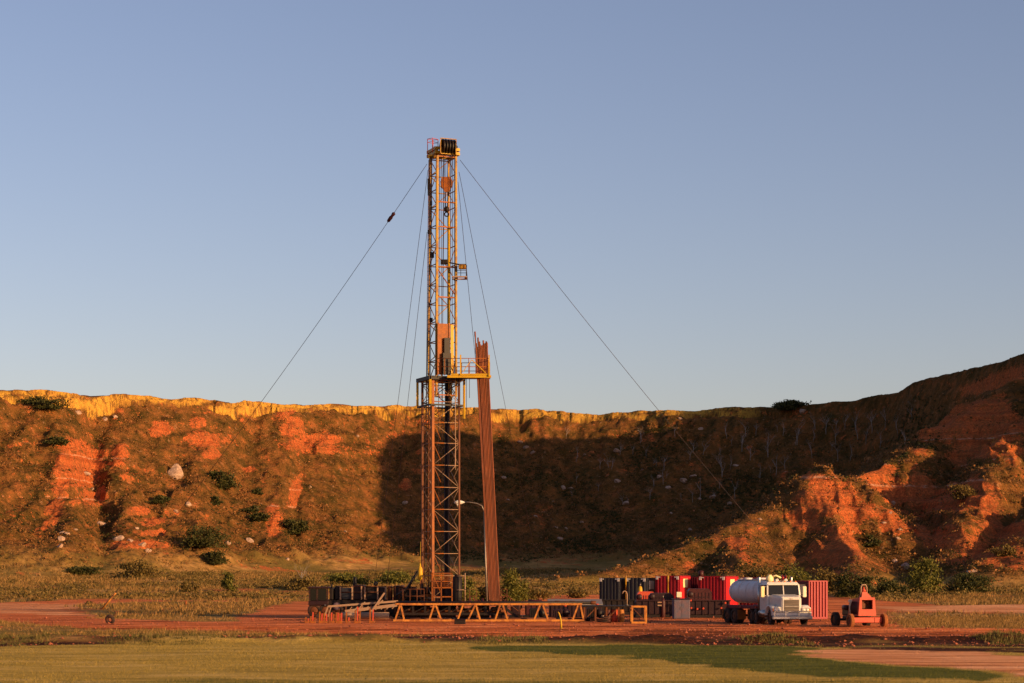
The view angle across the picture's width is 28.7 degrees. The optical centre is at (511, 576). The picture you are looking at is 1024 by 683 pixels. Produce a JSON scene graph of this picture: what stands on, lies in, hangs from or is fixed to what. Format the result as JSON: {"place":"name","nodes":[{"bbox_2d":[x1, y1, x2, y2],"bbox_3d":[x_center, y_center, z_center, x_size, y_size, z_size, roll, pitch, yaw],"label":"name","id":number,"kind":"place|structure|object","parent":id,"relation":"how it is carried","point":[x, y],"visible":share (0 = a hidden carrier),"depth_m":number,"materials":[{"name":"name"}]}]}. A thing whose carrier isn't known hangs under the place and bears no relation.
{"place":"outdoors","nodes":[
{"label":"outdoors","id":0,"kind":"place"},
{"bbox_2d":[501,591,519,617],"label":"steel stairs","id":1,"kind":"structure","parent":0,"point":[511,612],"depth_m":142.57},
{"bbox_2d":[0,353,1023,682],"bbox_3d":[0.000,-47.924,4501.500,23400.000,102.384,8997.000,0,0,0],"label":"ground","id":2,"kind":"structure","parent":0,"point":[202,425],"depth_m":480.32,"materials":[{"name":"soil"}]},
{"bbox_2d":[16,395,72,409],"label":"shrub","id":3,"kind":"object","parent":2,"relation":"on","point":[45,403],"visible":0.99,"depth_m":523.39,"materials":[{"name":"green plant"}]},
{"bbox_2d":[42,435,70,445],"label":"shrub","id":4,"kind":"object","parent":2,"relation":"on","point":[54,440],"visible":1,"depth_m":510.52,"materials":[{"name":"green plant"}]},
{"bbox_2d":[62,565,103,574],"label":"shrub","id":5,"kind":"object","parent":2,"relation":"on","point":[84,569],"visible":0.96,"depth_m":427.60,"materials":[{"name":"green plant"}]},
{"bbox_2d":[105,610,118,623],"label":"old tyre","id":6,"kind":"object","parent":2,"relation":"on","point":[107,617],"visible":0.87,"depth_m":131.91,"materials":[{"name":"rubber"}]},
{"bbox_2d":[109,558,167,577],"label":"shrub","id":7,"kind":"object","parent":2,"relation":"on","point":[142,568],"visible":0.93,"depth_m":392.63,"materials":[{"name":"green plant"}]},
{"bbox_2d":[149,495,170,503],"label":"cedar bush","id":8,"kind":"object","parent":2,"relation":"on","point":[159,499],"visible":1,"depth_m":515.23,"materials":[{"name":"green plant"}]},
{"bbox_2d":[167,463,183,479],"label":"boulder","id":9,"kind":"object","parent":2,"relation":"on","point":[175,470],"visible":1,"depth_m":537.30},
{"bbox_2d":[179,580,201,591],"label":"shrub","id":10,"kind":"object","parent":2,"relation":"on","point":[188,586],"visible":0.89,"depth_m":268.07,"materials":[{"name":"green plant"}]},
{"bbox_2d":[172,523,239,547],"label":"cedar bush","id":11,"kind":"object","parent":2,"relation":"on","point":[198,538],"visible":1,"depth_m":481.96,"materials":[{"name":"green plant"}]},
{"bbox_2d":[198,550,230,564],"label":"cedar bush","id":12,"kind":"object","parent":2,"relation":"on","point":[213,557],"visible":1,"depth_m":474.46,"materials":[{"name":"green plant"}]},
{"bbox_2d":[210,496,223,504],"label":"cedar bush","id":13,"kind":"object","parent":2,"relation":"on","point":[216,499],"visible":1,"depth_m":528.52,"materials":[{"name":"green plant"}]},
{"bbox_2d":[207,469,241,489],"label":"cedar bush","id":14,"kind":"object","parent":2,"relation":"on","point":[220,476],"visible":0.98,"depth_m":542.15,"materials":[{"name":"green plant"}]},
{"bbox_2d":[220,571,237,591],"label":"shrub","id":15,"kind":"object","parent":2,"relation":"on","point":[227,583],"visible":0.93,"depth_m":272.73,"materials":[{"name":"green plant"}]},
{"bbox_2d":[240,505,259,512],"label":"cedar bush","id":16,"kind":"object","parent":2,"relation":"on","point":[253,509],"visible":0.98,"depth_m":537.62,"materials":[{"name":"green plant"}]},
{"bbox_2d":[251,488,263,494],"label":"cedar bush","id":17,"kind":"object","parent":2,"relation":"on","point":[259,491],"visible":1,"depth_m":551.99,"materials":[{"name":"green plant"}]},
{"bbox_2d":[248,512,272,522],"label":"cedar bush","id":18,"kind":"object","parent":2,"relation":"on","point":[259,516],"visible":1,"depth_m":531.56,"materials":[{"name":"green plant"}]},
{"bbox_2d":[100,164,426,609],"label":"guy wire","id":19,"kind":"object","parent":2,"relation":"attached to","point":[389,219],"visible":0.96,"depth_m":156.76,"materials":[{"name":"metal"}]},
{"bbox_2d":[278,517,312,534],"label":"cedar bush","id":20,"kind":"object","parent":2,"relation":"on","point":[297,527],"visible":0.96,"depth_m":533.58,"materials":[{"name":"green plant"}]},
{"bbox_2d":[279,575,323,589],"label":"shrub","id":21,"kind":"object","parent":2,"relation":"on","point":[303,582],"visible":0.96,"depth_m":278.50,"materials":[{"name":"green plant"}]},
{"bbox_2d":[318,612,327,622],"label":"pipe stand","id":22,"kind":"object","parent":2,"relation":"on","point":[322,619],"visible":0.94,"depth_m":134.16,"materials":[{"name":"orange paint"}]},
{"bbox_2d":[335,612,341,622],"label":"pipe stand","id":23,"kind":"object","parent":2,"relation":"on","point":[338,617],"visible":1,"depth_m":134.16,"materials":[{"name":"orange paint"}]},
{"bbox_2d":[320,571,372,584],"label":"shrub","id":24,"kind":"object","parent":2,"relation":"on","point":[345,578],"visible":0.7,"depth_m":315.92,"materials":[{"name":"green plant"}]},
{"bbox_2d":[342,612,356,618],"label":"culvert pipe","id":25,"kind":"object","parent":2,"relation":"on","point":[351,615],"visible":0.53,"depth_m":139.30,"materials":[{"name":"metal"}]},
{"bbox_2d":[354,607,360,622],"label":"pipe stand","id":26,"kind":"object","parent":2,"relation":"on","point":[357,621],"visible":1,"depth_m":134.16,"materials":[{"name":"orange paint"}]},
{"bbox_2d":[325,593,397,619],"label":"loading ramp","id":27,"kind":"structure","parent":2,"relation":"on","point":[375,607],"depth_m":140.74,"materials":[{"name":"metal"}]},
{"bbox_2d":[307,571,430,617],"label":"rig carrier","id":28,"kind":"object","parent":2,"relation":"on","point":[320,601],"visible":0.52,"depth_m":148.94,"materials":[{"name":"metal"}]},
{"bbox_2d":[361,612,388,618],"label":"culvert pipe","id":29,"kind":"object","parent":2,"relation":"on","point":[378,615],"visible":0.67,"depth_m":139.30,"materials":[{"name":"metal"}]},
{"bbox_2d":[370,568,419,584],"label":"shrub","id":30,"kind":"object","parent":2,"relation":"on","point":[394,576],"visible":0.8,"depth_m":310.87,"materials":[{"name":"green plant"}]},
{"bbox_2d":[393,603,472,622],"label":"pipe rack trestle","id":31,"kind":"object","parent":2,"relation":"on","point":[425,620],"visible":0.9,"depth_m":134.93,"materials":[{"name":"orange paint"}]},
{"bbox_2d":[396,601,595,604],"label":"casing pipe","id":32,"kind":"object","parent":31,"relation":"on","point":[589,602],"visible":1,"depth_m":136.10,"materials":[{"name":"metal"}]},
{"bbox_2d":[396,138,507,618],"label":"drilling rig","id":33,"kind":"object","parent":2,"relation":"on","point":[443,589],"visible":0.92,"depth_m":145.14,"materials":[{"name":"yellow paint"}]},
{"bbox_2d":[374,172,427,580],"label":"guy wire","id":34,"kind":"object","parent":33,"relation":"attached to","point":[402,366],"visible":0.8,"depth_m":162.08,"materials":[{"name":"metal"}]},
{"bbox_2d":[386,234,426,585],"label":"guy wire","id":35,"kind":"object","parent":33,"relation":"attached to","point":[407,403],"visible":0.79,"depth_m":160.88,"materials":[{"name":"metal"}]},
{"bbox_2d":[458,185,474,351],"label":"guy wire","id":36,"kind":"object","parent":33,"relation":"attached to","point":[465,260],"visible":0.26,"depth_m":153.34,"materials":[{"name":"metal"}]},
{"bbox_2d":[474,331,489,600],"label":"drill pipe","id":37,"kind":"object","parent":33,"relation":"on","point":[482,467],"visible":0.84,"depth_m":144.85,"materials":[{"name":"metal"}]},
{"bbox_2d":[476,343,490,600],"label":"drill pipe","id":38,"kind":"object","parent":33,"relation":"on","point":[484,480],"visible":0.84,"depth_m":144.83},
{"bbox_2d":[477,337,492,600],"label":"drill pipe","id":39,"kind":"object","parent":33,"relation":"on","point":[485,470],"visible":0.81,"depth_m":144.86,"materials":[{"name":"metal"}]},
{"bbox_2d":[479,341,493,600],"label":"drill pipe","id":40,"kind":"object","parent":33,"relation":"on","point":[486,474],"visible":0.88,"depth_m":144.84,"materials":[{"name":"metal"}]},
{"bbox_2d":[480,346,494,600],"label":"drill pipe","id":41,"kind":"object","parent":33,"relation":"on","point":[488,478],"visible":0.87,"depth_m":144.85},
{"bbox_2d":[482,345,495,600],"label":"drill pipe","id":42,"kind":"object","parent":33,"relation":"on","point":[489,475],"visible":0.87,"depth_m":144.85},
{"bbox_2d":[483,343,497,600],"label":"drill pipe","id":43,"kind":"object","parent":33,"relation":"on","point":[490,473],"visible":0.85,"depth_m":144.85,"materials":[{"name":"metal"}]},
{"bbox_2d":[485,343,498,600],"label":"drill pipe","id":44,"kind":"object","parent":33,"relation":"on","point":[491,473],"visible":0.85,"depth_m":144.85,"materials":[{"name":"metal"}]},
{"bbox_2d":[486,343,499,600],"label":"drill pipe","id":45,"kind":"object","parent":33,"relation":"on","point":[493,473],"visible":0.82,"depth_m":144.85,"materials":[{"name":"metal"}]},
{"bbox_2d":[460,160,831,613],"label":"guy wire","id":46,"kind":"object","parent":33,"relation":"attached to","point":[629,374],"visible":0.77,"depth_m":148.16,"materials":[{"name":"metal"}]},
{"bbox_2d":[0,542,908,583],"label":"prairie grass","id":47,"kind":"structure","parent":2,"relation":"on","point":[254,574],"depth_m":409.07,"materials":[{"name":"plant"}]},
{"bbox_2d":[454,619,465,623],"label":"battery box","id":48,"kind":"object","parent":2,"relation":"on","point":[459,621],"visible":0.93,"depth_m":129.75,"materials":[{"name":"metal"}]},
{"bbox_2d":[450,577,480,600],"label":"shrub","id":49,"kind":"object","parent":2,"relation":"on","point":[470,583],"visible":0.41,"depth_m":215.52,"materials":[{"name":"green plant"}]},
{"bbox_2d":[454,500,487,600],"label":"street lamp","id":50,"kind":"object","parent":2,"relation":"on","point":[461,502],"visible":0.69,"depth_m":149.95,"materials":[{"name":"metal"}]},
{"bbox_2d":[477,586,501,600],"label":"shrub","id":51,"kind":"object","parent":2,"relation":"on","point":[483,591],"visible":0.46,"depth_m":217.57,"materials":[{"name":"green plant"}]},
{"bbox_2d":[459,173,541,583],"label":"guy wire","id":52,"kind":"object","parent":2,"relation":"attached to","point":[495,357],"visible":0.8,"depth_m":176.21,"materials":[{"name":"metal"}]},
{"bbox_2d":[0,616,1021,646],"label":"soil clods","id":53,"kind":"object","parent":2,"relation":"on","point":[688,629],"visible":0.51,"depth_m":113.62,"materials":[{"name":"soil"}]},
{"bbox_2d":[0,359,1023,583],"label":"hillside scrub","id":54,"kind":"object","parent":2,"relation":"on","point":[765,506],"visible":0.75,"depth_m":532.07,"materials":[{"name":"green plant"}]},
{"bbox_2d":[0,571,1023,617],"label":"prairie grass","id":55,"kind":"structure","parent":2,"relation":"on","point":[153,607],"depth_m":220.82,"materials":[{"name":"plant"}]},
{"bbox_2d":[0,543,1023,604],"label":"plain shrubs","id":56,"kind":"object","parent":2,"relation":"on","point":[21,592],"visible":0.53,"depth_m":287.08,"materials":[{"name":"green plant"}]},
{"bbox_2d":[0,614,1023,636],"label":"prairie grass","id":57,"kind":"structure","parent":2,"relation":"on","point":[992,621],"depth_m":125.88,"materials":[{"name":"plant"}]},
{"bbox_2d":[0,628,1023,646],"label":"berm weeds","id":58,"kind":"object","parent":2,"relation":"on","point":[487,638],"visible":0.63,"depth_m":95.19,"materials":[{"name":"plant"}]},
{"bbox_2d":[466,617,559,618],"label":"steel pipe","id":59,"kind":"object","parent":2,"relation":"on","point":[515,618],"visible":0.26,"depth_m":138.31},
{"bbox_2d":[509,605,521,617],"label":"pump skid","id":60,"kind":"object","parent":2,"relation":"on","point":[518,608],"visible":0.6,"depth_m":146.34,"materials":[{"name":"metal"}]},
{"bbox_2d":[499,567,533,600],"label":"bush","id":61,"kind":"object","parent":2,"relation":"on","point":[512,588],"visible":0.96,"depth_m":215.68,"materials":[{"name":"green plant"}]},
{"bbox_2d":[468,603,583,622],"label":"pipe rack trestle","id":62,"kind":"object","parent":2,"relation":"on","point":[529,620],"visible":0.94,"depth_m":135.53,"materials":[{"name":"orange paint"}]},
{"bbox_2d":[523,599,545,617],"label":"pump skid","id":63,"kind":"object","parent":2,"relation":"on","point":[527,608],"visible":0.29,"depth_m":146.40,"materials":[{"name":"metal"}]},
{"bbox_2d":[529,605,544,617],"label":"skid pump","id":64,"kind":"object","parent":2,"relation":"on","point":[533,611],"visible":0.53,"depth_m":141.69,"materials":[{"name":"metal"}]},
{"bbox_2d":[523,587,560,599],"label":"shrub","id":65,"kind":"object","parent":2,"relation":"on","point":[539,594],"visible":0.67,"depth_m":221.32,"materials":[{"name":"green plant"}]},
{"bbox_2d":[553,605,569,617],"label":"skid pump","id":66,"kind":"object","parent":2,"relation":"on","point":[565,612],"visible":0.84,"depth_m":142.70,"materials":[{"name":"metal"}]},
{"bbox_2d":[547,599,602,616],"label":"mud pit","id":67,"kind":"object","parent":2,"relation":"on","point":[571,608],"visible":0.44,"depth_m":150.90,"materials":[{"name":"red paint"}]},
{"bbox_2d":[565,587,591,597],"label":"shrub","id":68,"kind":"object","parent":2,"relation":"on","point":[574,592],"visible":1,"depth_m":239.60,"materials":[{"name":"green plant"}]},
{"bbox_2d":[587,604,603,619],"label":"skid pump","id":69,"kind":"object","parent":2,"relation":"on","point":[599,612],"visible":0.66,"depth_m":141.20,"materials":[{"name":"metal"}]},
{"bbox_2d":[597,615,610,622],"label":"hose coil","id":70,"kind":"object","parent":2,"relation":"on","point":[603,618],"visible":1,"depth_m":134.33,"materials":[{"name":"rubber"}]},
{"bbox_2d":[583,605,631,621],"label":"pipe table","id":71,"kind":"object","parent":2,"relation":"on","point":[606,606],"visible":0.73,"depth_m":137.14,"materials":[{"name":"metal"}]},
{"bbox_2d":[599,578,624,598],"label":"shipping container","id":72,"kind":"object","parent":2,"relation":"on","point":[611,588],"visible":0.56,"depth_m":176.43,"materials":[{"name":"metal"}]},
{"bbox_2d":[611,609,617,621],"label":"oil drum","id":73,"kind":"object","parent":2,"relation":"on","point":[614,616],"visible":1,"depth_m":137.42,"materials":[{"name":"red paint"}]},
{"bbox_2d":[602,599,635,614],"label":"mud tank","id":74,"kind":"object","parent":2,"relation":"on","point":[616,602],"visible":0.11,"depth_m":158.00,"materials":[{"name":"metal"}]},
{"bbox_2d":[620,609,624,621],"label":"oil drum","id":75,"kind":"object","parent":2,"relation":"on","point":[622,615],"visible":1,"depth_m":137.40,"materials":[{"name":"orange paint"}]},
{"bbox_2d":[630,606,646,623],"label":"box frame","id":76,"kind":"object","parent":2,"relation":"on","point":[638,622],"visible":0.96,"depth_m":133.50,"materials":[{"name":"orange paint"}]},
{"bbox_2d":[626,578,654,598],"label":"shipping container","id":77,"kind":"object","parent":2,"relation":"on","point":[633,585],"visible":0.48,"depth_m":175.52,"materials":[{"name":"metal"}]},
{"bbox_2d":[633,600,671,617],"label":"mud tank","id":78,"kind":"object","parent":2,"relation":"on","point":[653,608],"visible":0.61,"depth_m":150.00,"materials":[{"name":"metal"}]},
{"bbox_2d":[636,591,653,599],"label":"generator","id":79,"kind":"object","parent":78,"relation":"on","point":[642,595],"visible":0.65,"depth_m":158.10,"materials":[{"name":"red paint"}]},
{"bbox_2d":[649,593,673,599],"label":"mud pump","id":80,"kind":"object","parent":78,"relation":"on","point":[658,596],"visible":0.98,"depth_m":150.70,"materials":[{"name":"red paint"}]},
{"bbox_2d":[661,596,664,616],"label":"gas bottle","id":81,"kind":"object","parent":2,"relation":"on","point":[663,608],"visible":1,"depth_m":149.85,"materials":[{"name":"red paint"}]},
{"bbox_2d":[655,576,690,597],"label":"shipping container","id":82,"kind":"object","parent":2,"relation":"on","point":[682,584],"visible":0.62,"depth_m":174.58,"materials":[{"name":"metal"}]},
{"bbox_2d":[672,598,689,618],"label":"electrical cabinet","id":83,"kind":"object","parent":2,"relation":"on","point":[680,608],"depth_m":145.98,"materials":[{"name":"metal"}]},
{"bbox_2d":[674,601,680,617],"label":"door","id":84,"kind":"structure","parent":83,"relation":"in","point":[677,604],"depth_m":145.96,"materials":[{"name":"blue paint"}]},
{"bbox_2d":[682,601,688,617],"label":"door","id":85,"kind":"structure","parent":83,"relation":"in","point":[685,604],"depth_m":145.96,"materials":[{"name":"blue paint"}]},
{"bbox_2d":[691,577,698,587],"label":"storage tank","id":86,"kind":"object","parent":2,"relation":"on","point":[694,582],"visible":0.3,"depth_m":178.08,"materials":[{"name":"metal"}]},
{"bbox_2d":[690,599,730,617],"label":"mud tank","id":87,"kind":"object","parent":2,"relation":"on","point":[705,608],"visible":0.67,"depth_m":149.00,"materials":[{"name":"metal"}]},
{"bbox_2d":[687,588,711,599],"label":"shale shaker","id":88,"kind":"object","parent":87,"relation":"on","point":[699,593],"visible":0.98,"depth_m":149.40,"materials":[{"name":"red paint"}]},
{"bbox_2d":[699,576,738,604],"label":"storage tank","id":89,"kind":"object","parent":2,"relation":"on","point":[718,587],"visible":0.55,"depth_m":173.44,"materials":[{"name":"metal"}]},
{"bbox_2d":[743,566,773,576],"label":"shrub","id":90,"kind":"object","parent":2,"relation":"on","point":[759,572],"visible":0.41,"depth_m":298.99,"materials":[{"name":"green plant"}]},
{"bbox_2d":[722,575,812,624],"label":"tanker truck","id":91,"kind":"object","parent":2,"relation":"on","point":[776,600],"visible":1,"depth_m":130.85,"materials":[{"name":"metal"}]},
{"bbox_2d":[770,399,811,410],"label":"skyline bush","id":92,"kind":"object","parent":2,"relation":"on","point":[793,404],"visible":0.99,"depth_m":622.01,"materials":[{"name":"green plant"}]},
{"bbox_2d":[768,561,819,581],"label":"shrub","id":93,"kind":"object","parent":2,"relation":"on","point":[791,573],"visible":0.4,"depth_m":261.17,"materials":[{"name":"green plant"}]},
{"bbox_2d":[796,581,827,618],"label":"storage tank","id":94,"kind":"object","parent":2,"relation":"on","point":[815,599],"visible":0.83,"depth_m":146.38,"materials":[{"name":"metal"}]},
{"bbox_2d":[804,565,840,592],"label":"shrub","id":95,"kind":"object","parent":2,"relation":"on","point":[829,577],"visible":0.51,"depth_m":266.89,"materials":[{"name":"green plant"}]},
{"bbox_2d":[832,571,858,596],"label":"shrub","id":96,"kind":"object","parent":2,"relation":"on","point":[841,585],"visible":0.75,"depth_m":254.44,"materials":[{"name":"green plant"}]},
{"bbox_2d":[831,584,887,626],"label":"wheeled work machine","id":97,"kind":"object","parent":2,"relation":"on","point":[861,608],"visible":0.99,"depth_m":124.75,"materials":[{"name":"orange paint"}]},
{"bbox_2d":[847,571,876,597],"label":"shrub","id":98,"kind":"object","parent":2,"relation":"on","point":[855,588],"visible":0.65,"depth_m":249.59,"materials":[{"name":"green plant"}]},
{"bbox_2d":[862,534,886,546],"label":"shrub","id":99,"kind":"object","parent":2,"relation":"on","point":[873,541],"visible":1,"depth_m":369.22,"materials":[{"name":"green plant"}]},
{"bbox_2d":[873,575,901,595],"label":"shrub","id":100,"kind":"object","parent":2,"relation":"on","point":[884,586],"visible":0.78,"depth_m":255.39,"materials":[{"name":"green plant"}]},
{"bbox_2d":[899,584,910,596],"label":"shrub","id":101,"kind":"object","parent":2,"relation":"on","point":[904,588],"visible":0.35,"depth_m":249.79,"materials":[{"name":"green plant"}]},
{"bbox_2d":[901,556,946,592],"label":"shrub","id":102,"kind":"object","parent":2,"relation":"on","point":[927,564],"visible":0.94,"depth_m":259.60,"materials":[{"name":"green plant"}]},
{"bbox_2d":[945,483,977,499],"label":"shrub","id":103,"kind":"object","parent":2,"relation":"on","point":[963,493],"visible":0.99,"depth_m":395.88,"materials":[{"name":"green plant"}]},
{"bbox_2d":[940,570,997,593],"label":"shrub","id":104,"kind":"object","parent":2,"relation":"on","point":[961,581],"visible":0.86,"depth_m":261.07,"materials":[{"name":"green plant"}]},
{"bbox_2d":[989,543,1016,556],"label":"shrub","id":105,"kind":"object","parent":2,"relation":"on","point":[1008,549],"visible":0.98,"depth_m":334.34,"materials":[{"name":"green plant"}]},
{"bbox_2d":[0,633,1023,682],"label":"lawn grass","id":106,"kind":"structure","parent":0,"point":[148,650],"depth_m":75.10,"materials":[{"name":"plant"}]},
{"bbox_2d":[0,0,1023,414],"label":"sky","id":107,"kind":"structure","parent":0,"point":[748,203],"materials":[{"name":"blue"}]},
{"bbox_2d":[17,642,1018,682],"bbox_3d":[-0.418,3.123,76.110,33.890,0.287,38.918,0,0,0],"label":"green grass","id":108,"kind":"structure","parent":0,"point":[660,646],"depth_m":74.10,"materials":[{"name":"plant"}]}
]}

